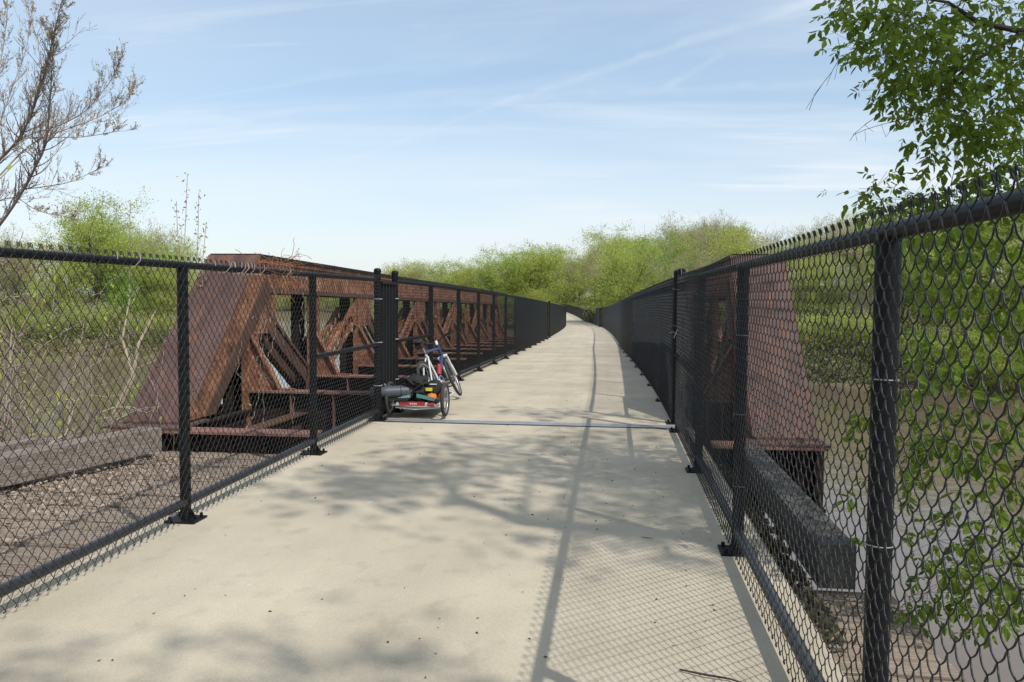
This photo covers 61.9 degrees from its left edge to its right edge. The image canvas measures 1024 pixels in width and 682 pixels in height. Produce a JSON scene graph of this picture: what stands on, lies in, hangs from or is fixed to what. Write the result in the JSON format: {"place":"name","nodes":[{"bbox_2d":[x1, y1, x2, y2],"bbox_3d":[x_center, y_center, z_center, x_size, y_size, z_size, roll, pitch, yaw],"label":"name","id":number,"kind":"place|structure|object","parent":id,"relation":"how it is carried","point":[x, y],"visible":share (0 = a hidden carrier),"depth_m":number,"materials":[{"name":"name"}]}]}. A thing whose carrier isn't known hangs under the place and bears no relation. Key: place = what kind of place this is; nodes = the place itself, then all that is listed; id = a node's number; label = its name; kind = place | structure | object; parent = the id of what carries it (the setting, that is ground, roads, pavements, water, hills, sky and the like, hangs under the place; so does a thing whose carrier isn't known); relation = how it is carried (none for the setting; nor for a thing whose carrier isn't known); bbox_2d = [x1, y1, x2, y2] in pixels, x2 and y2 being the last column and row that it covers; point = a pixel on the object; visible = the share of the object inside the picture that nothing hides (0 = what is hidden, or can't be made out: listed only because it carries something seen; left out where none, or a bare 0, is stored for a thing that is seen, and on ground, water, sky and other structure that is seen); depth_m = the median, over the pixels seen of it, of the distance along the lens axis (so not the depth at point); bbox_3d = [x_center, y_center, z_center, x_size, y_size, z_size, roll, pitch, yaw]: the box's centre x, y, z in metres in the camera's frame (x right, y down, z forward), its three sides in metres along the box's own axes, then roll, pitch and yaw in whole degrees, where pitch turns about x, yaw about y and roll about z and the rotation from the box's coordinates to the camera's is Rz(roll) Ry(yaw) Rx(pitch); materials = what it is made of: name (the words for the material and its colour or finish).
{"place":"outdoors","nodes":[
{"label":"outdoors","id":0,"kind":"place"},
{"bbox_2d":[0,312,846,681],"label":"path","id":1,"kind":"structure","parent":0,"point":[374,534],"depth_m":4.97,"materials":[{"name":"concrete"}]},
{"bbox_2d":[0,240,387,613],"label":"chain link fence","id":2,"kind":"object","parent":1,"relation":"on","point":[185,514],"visible":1,"depth_m":5.91,"materials":[{"name":"black metal"}]},
{"bbox_2d":[0,251,307,544],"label":"dead vine","id":3,"kind":"object","parent":2,"relation":"attached to","point":[157,384],"visible":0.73,"depth_m":5.71,"materials":[{"name":"plant"}]},
{"bbox_2d":[235,239,322,301],"bbox_3d":[-2.059,-0.632,7.592,0.558,0.606,1.213,1,3,17],"label":"vine tangle","id":4,"kind":"object","parent":2,"relation":"attached to","point":[277,267],"visible":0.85,"depth_m":7.56,"materials":[{"name":"plant"}]},
{"bbox_2d":[373,281,398,415],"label":"gate panel","id":5,"kind":"structure","parent":2,"relation":"attached to","point":[388,331],"depth_m":11.26,"materials":[{"name":"black paint"}]},
{"bbox_2d":[384,381,453,416],"bbox_3d":[-1.160,0.721,11.777,0.815,0.448,1.730,1,3,7],"label":"bicycle trailer","id":6,"kind":"object","parent":1,"relation":"on","point":[446,394],"visible":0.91,"depth_m":11.02,"materials":[{"name":"metal"}]},
{"bbox_2d":[370,383,412,399],"bbox_3d":[-1.565,0.651,11.073,0.556,0.211,0.235,0,3,-5],"label":"tube case","id":7,"kind":"object","parent":6,"relation":"on","point":[393,392],"visible":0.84,"depth_m":11.01,"materials":[{"name":"black plastic"}]},
{"bbox_2d":[403,373,427,400],"bbox_3d":[-1.240,0.618,11.240,0.372,0.396,0.530,1,3,7],"label":"cargo bag","id":8,"kind":"object","parent":6,"relation":"on","point":[417,383],"visible":0.8,"depth_m":11.09,"materials":[{"name":"black fabric"}]},
{"bbox_2d":[426,379,444,395],"bbox_3d":[-1.014,0.619,11.218,0.249,0.231,0.297,1,3,7],"label":"pannier","id":9,"kind":"object","parent":6,"relation":"attached to","point":[434,385],"visible":0.72,"depth_m":11.12,"materials":[{"name":"black fabric"}]},
{"bbox_2d":[413,329,461,395],"bbox_3d":[-1.126,0.415,12.841,0.653,1.006,1.719,-20,-2,16],"label":"bicycle","id":10,"kind":"object","parent":1,"relation":"on","point":[442,357],"visible":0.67,"depth_m":13.02,"materials":[{"name":"blue paint"}]},
{"bbox_2d":[391,270,548,412],"bbox_3d":[0.109,-0.533,27.199,0.297,2.546,31.384,1,3,6],"label":"chain link fence","id":11,"kind":"object","parent":1,"relation":"on","point":[530,326],"visible":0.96,"depth_m":17.78,"materials":[{"name":"black metal"}]},
{"bbox_2d":[383,418,674,428],"bbox_3d":[0.195,1.033,10.691,3.640,0.005,0.265,1,3,7],"label":"expansion joint plate","id":12,"kind":"object","parent":1,"relation":"on","point":[531,423],"visible":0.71,"depth_m":10.67,"materials":[{"name":"metal"}]},
{"bbox_2d":[548,301,565,337],"bbox_3d":[3.740,-1.822,65.383,0.259,2.824,41.767,1,3,5],"label":"chain link fence","id":13,"kind":"object","parent":1,"relation":"on","point":[556,318],"visible":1,"depth_m":51.30,"materials":[{"name":"metal"}]},
{"bbox_2d":[560,304,603,326],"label":"chain link fence","id":14,"kind":"object","parent":1,"relation":"on","point":[580,314],"visible":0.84,"depth_m":117.75,"materials":[{"name":"metal"}]},
{"bbox_2d":[602,270,677,424],"bbox_3d":[5.274,-1.054,44.066,0.390,3.299,67.168,1,3,5],"label":"chain link fence","id":15,"kind":"object","parent":1,"relation":"on","point":[640,326],"visible":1,"depth_m":15.21,"materials":[{"name":"black metal"}]},
{"bbox_2d":[669,164,1023,681],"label":"chain link fence","id":16,"kind":"object","parent":1,"relation":"on","point":[886,239],"visible":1,"depth_m":2.58,"materials":[{"name":"black metal"}]},
{"bbox_2d":[0,316,1023,681],"bbox_3d":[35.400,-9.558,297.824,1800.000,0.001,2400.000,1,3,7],"label":"river","id":17,"kind":"structure","parent":0,"point":[998,650],"depth_m":30.62,"materials":[{"name":"liquid"}]},
{"bbox_2d":[0,285,1023,398],"bbox_3d":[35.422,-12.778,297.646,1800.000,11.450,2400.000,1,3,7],"label":"ground","id":18,"kind":"structure","parent":0,"point":[152,354],"depth_m":83.16,"materials":[{"name":"green plant"}]},
{"bbox_2d":[0,239,45,316],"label":"leafy tree","id":19,"kind":"object","parent":18,"relation":"on","point":[15,282],"visible":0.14,"depth_m":114.17,"materials":[{"name":"green plant"}]},
{"bbox_2d":[5,296,53,336],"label":"shrub","id":20,"kind":"object","parent":18,"relation":"on","point":[25,310],"visible":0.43,"depth_m":87.50,"materials":[{"name":"green plant"}]},
{"bbox_2d":[0,220,68,324],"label":"budding tree","id":21,"kind":"object","parent":18,"relation":"on","point":[21,269],"visible":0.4,"depth_m":91.36,"materials":[{"name":"green plant"}]},
{"bbox_2d":[15,309,58,337],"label":"shrub","id":22,"kind":"object","parent":18,"relation":"on","point":[31,321],"visible":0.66,"depth_m":85.70,"materials":[{"name":"green plant"}]},
{"bbox_2d":[19,249,94,334],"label":"leafy tree","id":23,"kind":"object","parent":18,"relation":"on","point":[57,281],"visible":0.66,"depth_m":88.75,"materials":[{"name":"green plant"}]},
{"bbox_2d":[12,216,114,330],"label":"leafy tree","id":24,"kind":"object","parent":18,"relation":"on","point":[47,240],"visible":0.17,"depth_m":94.09,"materials":[{"name":"green plant"}]},
{"bbox_2d":[44,300,91,338],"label":"shrub","id":25,"kind":"object","parent":18,"relation":"on","point":[72,315],"visible":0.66,"depth_m":85.98,"materials":[{"name":"green plant"}]},
{"bbox_2d":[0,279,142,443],"bbox_3d":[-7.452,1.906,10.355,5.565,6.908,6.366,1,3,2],"label":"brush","id":26,"kind":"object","parent":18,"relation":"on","point":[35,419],"visible":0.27,"depth_m":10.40,"materials":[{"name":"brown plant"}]},
{"bbox_2d":[0,0,145,280],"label":"budding tree","id":27,"kind":"object","parent":18,"relation":"on","point":[51,34],"visible":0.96,"depth_m":12.82,"materials":[{"name":"grey plant"}]},
{"bbox_2d":[0,263,164,443],"bbox_3d":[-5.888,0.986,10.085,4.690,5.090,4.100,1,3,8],"label":"brush","id":28,"kind":"object","parent":18,"relation":"on","point":[60,438],"visible":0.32,"depth_m":9.97,"materials":[{"name":"beige plant"}]},
{"bbox_2d":[64,301,113,338],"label":"shrub","id":29,"kind":"object","parent":18,"relation":"on","point":[86,321],"visible":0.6,"depth_m":87.04,"materials":[{"name":"green plant"}]},
{"bbox_2d":[45,186,158,331],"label":"leafy tree","id":30,"kind":"object","parent":18,"relation":"on","point":[94,226],"visible":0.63,"depth_m":93.49,"materials":[{"name":"green plant"}]},
{"bbox_2d":[53,200,153,328],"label":"leafy tree","id":31,"kind":"object","parent":18,"relation":"on","point":[134,248],"visible":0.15,"depth_m":105.28,"materials":[{"name":"green plant"}]},
{"bbox_2d":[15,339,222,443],"bbox_3d":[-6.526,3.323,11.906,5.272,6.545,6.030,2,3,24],"label":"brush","id":32,"kind":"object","parent":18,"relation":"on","point":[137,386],"depth_m":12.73,"materials":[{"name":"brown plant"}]},
{"bbox_2d":[92,265,146,324],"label":"green tree","id":33,"kind":"object","parent":18,"relation":"on","point":[122,288],"visible":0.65,"depth_m":91.69,"materials":[{"name":"green plant"}]},
{"bbox_2d":[96,300,147,334],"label":"shrub","id":34,"kind":"object","parent":18,"relation":"on","point":[118,309],"visible":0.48,"depth_m":89.51,"materials":[{"name":"green plant"}]},
{"bbox_2d":[121,202,134,418],"bbox_3d":[-5.025,0.677,11.201,0.196,4.951,0.312,-2,4,-42],"label":"sapling","id":35,"kind":"object","parent":18,"relation":"on","point":[130,204],"visible":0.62,"depth_m":11.06,"materials":[{"name":"green plant"}]},
{"bbox_2d":[103,299,155,433],"bbox_3d":[-5.400,1.837,10.761,2.228,4.725,0.271,0,3,-8],"label":"leaning stem","id":36,"kind":"object","parent":18,"relation":"on","point":[131,372],"visible":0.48,"depth_m":10.69,"materials":[{"name":"plant"}]},
{"bbox_2d":[95,234,169,318],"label":"leafy tree","id":37,"kind":"object","parent":18,"relation":"on","point":[138,275],"visible":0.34,"depth_m":94.24,"materials":[{"name":"green plant"}]},
{"bbox_2d":[115,314,153,341],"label":"shrub","id":38,"kind":"object","parent":18,"relation":"on","point":[131,328],"visible":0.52,"depth_m":86.96,"materials":[{"name":"green plant"}]},
{"bbox_2d":[98,218,184,318],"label":"budding tree","id":39,"kind":"object","parent":18,"relation":"on","point":[141,246],"visible":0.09,"depth_m":110.26,"materials":[{"name":"green plant"}]},
{"bbox_2d":[138,307,176,341],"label":"shrub","id":40,"kind":"object","parent":18,"relation":"on","point":[162,321],"visible":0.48,"depth_m":88.02,"materials":[{"name":"green plant"}]},
{"bbox_2d":[126,231,201,332],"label":"leafy tree","id":41,"kind":"object","parent":18,"relation":"on","point":[169,249],"visible":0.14,"depth_m":100.28,"materials":[{"name":"green plant"}]},
{"bbox_2d":[130,221,198,321],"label":"leafy tree","id":42,"kind":"object","parent":18,"relation":"on","point":[160,239],"visible":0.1,"depth_m":126.02,"materials":[{"name":"green plant"}]},
{"bbox_2d":[133,248,201,326],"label":"leafy tree","id":43,"kind":"object","parent":18,"relation":"on","point":[167,258],"visible":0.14,"depth_m":95.30,"materials":[{"name":"green plant"}]},
{"bbox_2d":[141,254,197,334],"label":"leafy tree","id":44,"kind":"object","parent":18,"relation":"on","point":[161,294],"visible":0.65,"depth_m":92.38,"materials":[{"name":"green plant"}]},
{"bbox_2d":[171,172,208,303],"bbox_3d":[-4.330,0.442,11.551,0.584,5.392,0.242,1,3,7],"label":"sapling","id":45,"kind":"object","parent":18,"relation":"on","point":[185,201],"visible":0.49,"depth_m":11.43,"materials":[{"name":"green plant"}]},
{"bbox_2d":[372,259,432,310],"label":"leafy tree","id":46,"kind":"object","parent":18,"relation":"on","point":[392,268],"visible":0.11,"depth_m":138.18,"materials":[{"name":"green plant"}]},
{"bbox_2d":[388,258,447,281],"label":"budding tree","id":47,"kind":"object","parent":18,"relation":"on","point":[420,275],"visible":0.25,"depth_m":137.51,"materials":[{"name":"green plant"}]},
{"bbox_2d":[406,257,463,282],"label":"leafy tree","id":48,"kind":"object","parent":18,"relation":"on","point":[432,271],"visible":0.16,"depth_m":139.97,"materials":[{"name":"green plant"}]},
{"bbox_2d":[414,261,469,284],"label":"leafy tree","id":49,"kind":"object","parent":18,"relation":"on","point":[447,279],"visible":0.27,"depth_m":128.39,"materials":[{"name":"green plant"}]},
{"bbox_2d":[450,265,498,287],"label":"leafy tree","id":50,"kind":"object","parent":18,"relation":"on","point":[463,282],"visible":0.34,"depth_m":126.46,"materials":[{"name":"green plant"}]},
{"bbox_2d":[467,252,518,290],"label":"leafy tree","id":51,"kind":"object","parent":18,"relation":"on","point":[485,272],"visible":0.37,"depth_m":122.29,"materials":[{"name":"green plant"}]},
{"bbox_2d":[473,243,535,289],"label":"leafy tree","id":52,"kind":"object","parent":18,"relation":"on","point":[490,257],"visible":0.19,"depth_m":123.76,"materials":[{"name":"green plant"}]},
{"bbox_2d":[0,315,1023,392],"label":"undergrowth","id":53,"kind":"object","parent":18,"relation":"on","point":[820,354],"visible":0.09,"depth_m":68.75,"materials":[{"name":"plant"}]},
{"bbox_2d":[485,241,557,320],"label":"leafy tree","id":54,"kind":"object","parent":18,"relation":"on","point":[506,264],"visible":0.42,"depth_m":119.62,"materials":[{"name":"green plant"}]},
{"bbox_2d":[482,238,571,302],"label":"leafy tree","id":55,"kind":"object","parent":18,"relation":"on","point":[541,261],"visible":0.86,"depth_m":116.22,"materials":[{"name":"green plant"}]},
{"bbox_2d":[513,240,573,305],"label":"leafy tree","id":56,"kind":"object","parent":18,"relation":"on","point":[556,295],"visible":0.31,"depth_m":120.77,"materials":[{"name":"green plant"}]},
{"bbox_2d":[520,241,582,302],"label":"leafy tree","id":57,"kind":"object","parent":18,"relation":"on","point":[566,292],"visible":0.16,"depth_m":238.00,"materials":[{"name":"green plant"}]},
{"bbox_2d":[549,259,597,304],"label":"leafy tree","id":58,"kind":"object","parent":18,"relation":"on","point":[577,286],"visible":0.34,"depth_m":237.87,"materials":[{"name":"green plant"}]},
{"bbox_2d":[557,236,643,300],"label":"budding tree","id":59,"kind":"object","parent":18,"relation":"on","point":[591,265],"visible":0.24,"depth_m":106.40,"materials":[{"name":"green plant"}]},
{"bbox_2d":[576,234,642,306],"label":"leafy tree","id":60,"kind":"object","parent":18,"relation":"on","point":[590,278],"visible":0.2,"depth_m":117.03,"materials":[{"name":"green plant"}]},
{"bbox_2d":[571,227,663,313],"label":"leafy tree","id":61,"kind":"object","parent":18,"relation":"on","point":[602,286],"visible":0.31,"depth_m":98.73,"materials":[{"name":"green plant"}]},
{"bbox_2d":[582,219,663,280],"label":"leafy tree","id":62,"kind":"object","parent":18,"relation":"on","point":[602,235],"visible":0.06,"depth_m":119.01,"materials":[{"name":"green plant"}]},
{"bbox_2d":[579,237,678,319],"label":"leafy tree","id":63,"kind":"object","parent":18,"relation":"on","point":[632,288],"visible":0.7,"depth_m":88.63,"materials":[{"name":"green plant"}]},
{"bbox_2d":[601,229,678,289],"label":"green tree","id":64,"kind":"object","parent":18,"relation":"on","point":[642,245],"visible":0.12,"depth_m":103.42,"materials":[{"name":"green plant"}]},
{"bbox_2d":[595,228,708,297],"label":"green tree","id":65,"kind":"object","parent":18,"relation":"on","point":[670,251],"visible":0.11,"depth_m":105.11,"materials":[{"name":"green plant"}]},
{"bbox_2d":[627,239,720,287],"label":"tree","id":66,"kind":"object","parent":18,"relation":"on","point":[662,265],"visible":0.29,"depth_m":89.82,"materials":[{"name":"plant"}]},
{"bbox_2d":[650,212,714,250],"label":"budding tree","id":67,"kind":"object","parent":18,"relation":"on","point":[680,228],"visible":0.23,"depth_m":125.48,"materials":[{"name":"green plant"}]},
{"bbox_2d":[658,240,730,303],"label":"budding tree","id":68,"kind":"object","parent":18,"relation":"on","point":[702,265],"visible":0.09,"depth_m":81.49,"materials":[{"name":"green plant"}]},
{"bbox_2d":[675,233,736,270],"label":"leafy tree","id":69,"kind":"object","parent":18,"relation":"on","point":[694,262],"visible":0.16,"depth_m":108.04,"materials":[{"name":"green plant"}]},
{"bbox_2d":[678,210,754,269],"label":"bare tree","id":70,"kind":"object","parent":18,"relation":"on","point":[713,230],"visible":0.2,"depth_m":109.05,"materials":[{"name":"plant"}]},
{"bbox_2d":[669,216,775,317],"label":"leafy tree","id":71,"kind":"object","parent":18,"relation":"on","point":[734,246],"visible":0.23,"depth_m":83.77,"materials":[{"name":"green plant"}]},
{"bbox_2d":[689,217,764,248],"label":"leafy tree","id":72,"kind":"object","parent":18,"relation":"on","point":[733,226],"visible":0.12,"depth_m":117.00,"materials":[{"name":"green plant"}]},
{"bbox_2d":[765,228,825,295],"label":"leafy tree","id":73,"kind":"object","parent":18,"relation":"on","point":[787,247],"visible":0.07,"depth_m":103.03,"materials":[{"name":"green plant"}]},
{"bbox_2d":[786,258,831,321],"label":"leafy tree","id":74,"kind":"object","parent":18,"relation":"on","point":[801,283],"visible":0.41,"depth_m":78.17,"materials":[{"name":"green plant"}]},
{"bbox_2d":[796,303,855,352],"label":"shrub","id":75,"kind":"object","parent":18,"relation":"on","point":[827,328],"visible":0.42,"depth_m":68.74,"materials":[{"name":"green plant"}]},
{"bbox_2d":[795,244,864,330],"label":"leafy tree","id":76,"kind":"object","parent":18,"relation":"on","point":[828,285],"visible":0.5,"depth_m":75.97,"materials":[{"name":"green plant"}]},
{"bbox_2d":[817,306,872,353],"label":"shrub","id":77,"kind":"object","parent":18,"relation":"on","point":[856,329],"visible":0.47,"depth_m":67.79,"materials":[{"name":"green plant"}]},
{"bbox_2d":[785,196,904,309],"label":"budding tree","id":78,"kind":"object","parent":18,"relation":"on","point":[836,228],"visible":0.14,"depth_m":90.90,"materials":[{"name":"green plant"}]},
{"bbox_2d":[820,269,873,338],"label":"leafy tree","id":79,"kind":"object","parent":18,"relation":"on","point":[849,287],"visible":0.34,"depth_m":74.34,"materials":[{"name":"green plant"}]},
{"bbox_2d":[796,212,898,317],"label":"budding tree","id":80,"kind":"object","parent":18,"relation":"on","point":[851,249],"visible":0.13,"depth_m":87.02,"materials":[{"name":"green plant"}]},
{"bbox_2d":[826,258,873,330],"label":"bare tree","id":81,"kind":"object","parent":18,"relation":"on","point":[871,289],"visible":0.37,"depth_m":72.52,"materials":[{"name":"plant"}]},
{"bbox_2d":[834,306,908,355],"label":"shrub","id":82,"kind":"object","parent":18,"relation":"on","point":[862,323],"visible":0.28,"depth_m":67.35,"materials":[{"name":"green plant"}]},
{"bbox_2d":[847,221,952,328],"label":"leafy tree","id":83,"kind":"object","parent":18,"relation":"on","point":[871,271],"visible":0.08,"depth_m":72.80,"materials":[{"name":"green plant"}]},
{"bbox_2d":[899,324,930,363],"bbox_3d":[29.247,0.308,63.231,4.415,3.837,3.279,2,4,32],"label":"shrub","id":84,"kind":"object","parent":18,"relation":"on","point":[911,347],"visible":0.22,"depth_m":62.81,"materials":[{"name":"green plant"}]},
{"bbox_2d":[806,0,1023,648],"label":"box elder tree","id":85,"kind":"object","parent":18,"relation":"on","point":[976,146],"visible":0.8,"depth_m":5.51,"materials":[{"name":"green plant"}]},
{"bbox_2d":[900,243,954,334],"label":"leafy tree","id":86,"kind":"object","parent":18,"relation":"on","point":[918,289],"visible":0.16,"depth_m":70.54,"materials":[{"name":"green plant"}]},
{"bbox_2d":[910,244,985,337],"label":"leafy tree","id":87,"kind":"object","parent":18,"relation":"on","point":[934,297],"visible":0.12,"depth_m":68.73,"materials":[{"name":"green plant"}]},
{"bbox_2d":[923,324,973,374],"bbox_3d":[30.804,0.661,59.706,3.925,4.593,5.285,2,4,27],"label":"shrub","id":88,"kind":"object","parent":18,"relation":"on","point":[938,344],"visible":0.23,"depth_m":59.28,"materials":[{"name":"green plant"}]},
{"bbox_2d":[952,267,1023,363],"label":"budding tree","id":89,"kind":"object","parent":18,"relation":"on","point":[1006,296],"visible":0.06,"depth_m":60.29,"materials":[{"name":"green plant"}]},
{"bbox_2d":[972,233,1023,345],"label":"leafy tree","id":90,"kind":"object","parent":18,"relation":"on","point":[1006,265],"visible":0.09,"depth_m":60.87,"materials":[{"name":"green plant"}]},
{"bbox_2d":[979,350,1023,391],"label":"shrub","id":91,"kind":"object","parent":18,"relation":"on","point":[998,367],"visible":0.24,"depth_m":56.56,"materials":[{"name":"green plant"}]},
{"bbox_3d":[-1.230,4.910,9.076,7.350,6.380,0.780,1,3,7],"label":"bridge abutment","id":92,"kind":"object","parent":18,"relation":"on","visible":0},
{"bbox_2d":[103,254,519,454],"bbox_3d":[-1.656,-0.253,24.086,2.500,3.236,29.420,1,3,7],"label":"bridge truss","id":93,"kind":"object","parent":92,"relation":"on","point":[241,258],"visible":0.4,"depth_m":11.68,"materials":[{"name":"metal"}]},
{"bbox_2d":[672,254,829,512],"bbox_3d":[4.192,-0.176,23.393,1.783,3.236,29.420,1,3,7],"label":"bridge truss","id":94,"kind":"object","parent":92,"relation":"on","point":[818,447],"visible":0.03,"depth_m":9.71,"materials":[{"name":"metal"}]},
{"bbox_3d":[-1.611,1.888,2.765,6.800,0.305,12.900,1,3,7],"label":"timber stringer","id":95,"kind":"object","parent":92,"relation":"on","visible":0},
{"bbox_2d":[0,450,276,583],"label":"timber deck","id":96,"kind":"structure","parent":95,"relation":"on","point":[16,560],"depth_m":7.18,"materials":[{"name":"brown wood"}]},
{"bbox_2d":[0,438,40,452],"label":"guard timber","id":97,"kind":"object","parent":96,"relation":"on","point":[12,444],"visible":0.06,"depth_m":8.15,"materials":[{"name":"wood"}]},
{"bbox_2d":[0,426,161,486],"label":"kerb beam","id":98,"kind":"structure","parent":96,"relation":"on","point":[14,475],"depth_m":8.24,"materials":[{"name":"concrete"}]},
{"bbox_2d":[0,454,253,559],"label":"leaf litter","id":99,"kind":"object","parent":96,"relation":"on","point":[15,493],"visible":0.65,"depth_m":7.63,"materials":[{"name":"plant"}]},
{"bbox_2d":[795,590,964,681],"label":"timber deck","id":100,"kind":"structure","parent":95,"relation":"on","point":[933,664],"depth_m":4.47,"materials":[{"name":"wood"}]},
{"bbox_2d":[717,464,856,653],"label":"weeds","id":101,"kind":"object","parent":100,"relation":"on","point":[829,621],"visible":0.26,"depth_m":5.47,"materials":[{"name":"plant"}]},
{"bbox_2d":[745,444,856,588],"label":"kerb beam","id":102,"kind":"structure","parent":100,"relation":"on","point":[838,556],"depth_m":5.84,"materials":[{"name":"grey concrete"}]},
{"bbox_2d":[0,0,1023,297],"label":"sky","id":103,"kind":"structure","parent":0,"point":[366,135],"materials":[{"name":"blue"}]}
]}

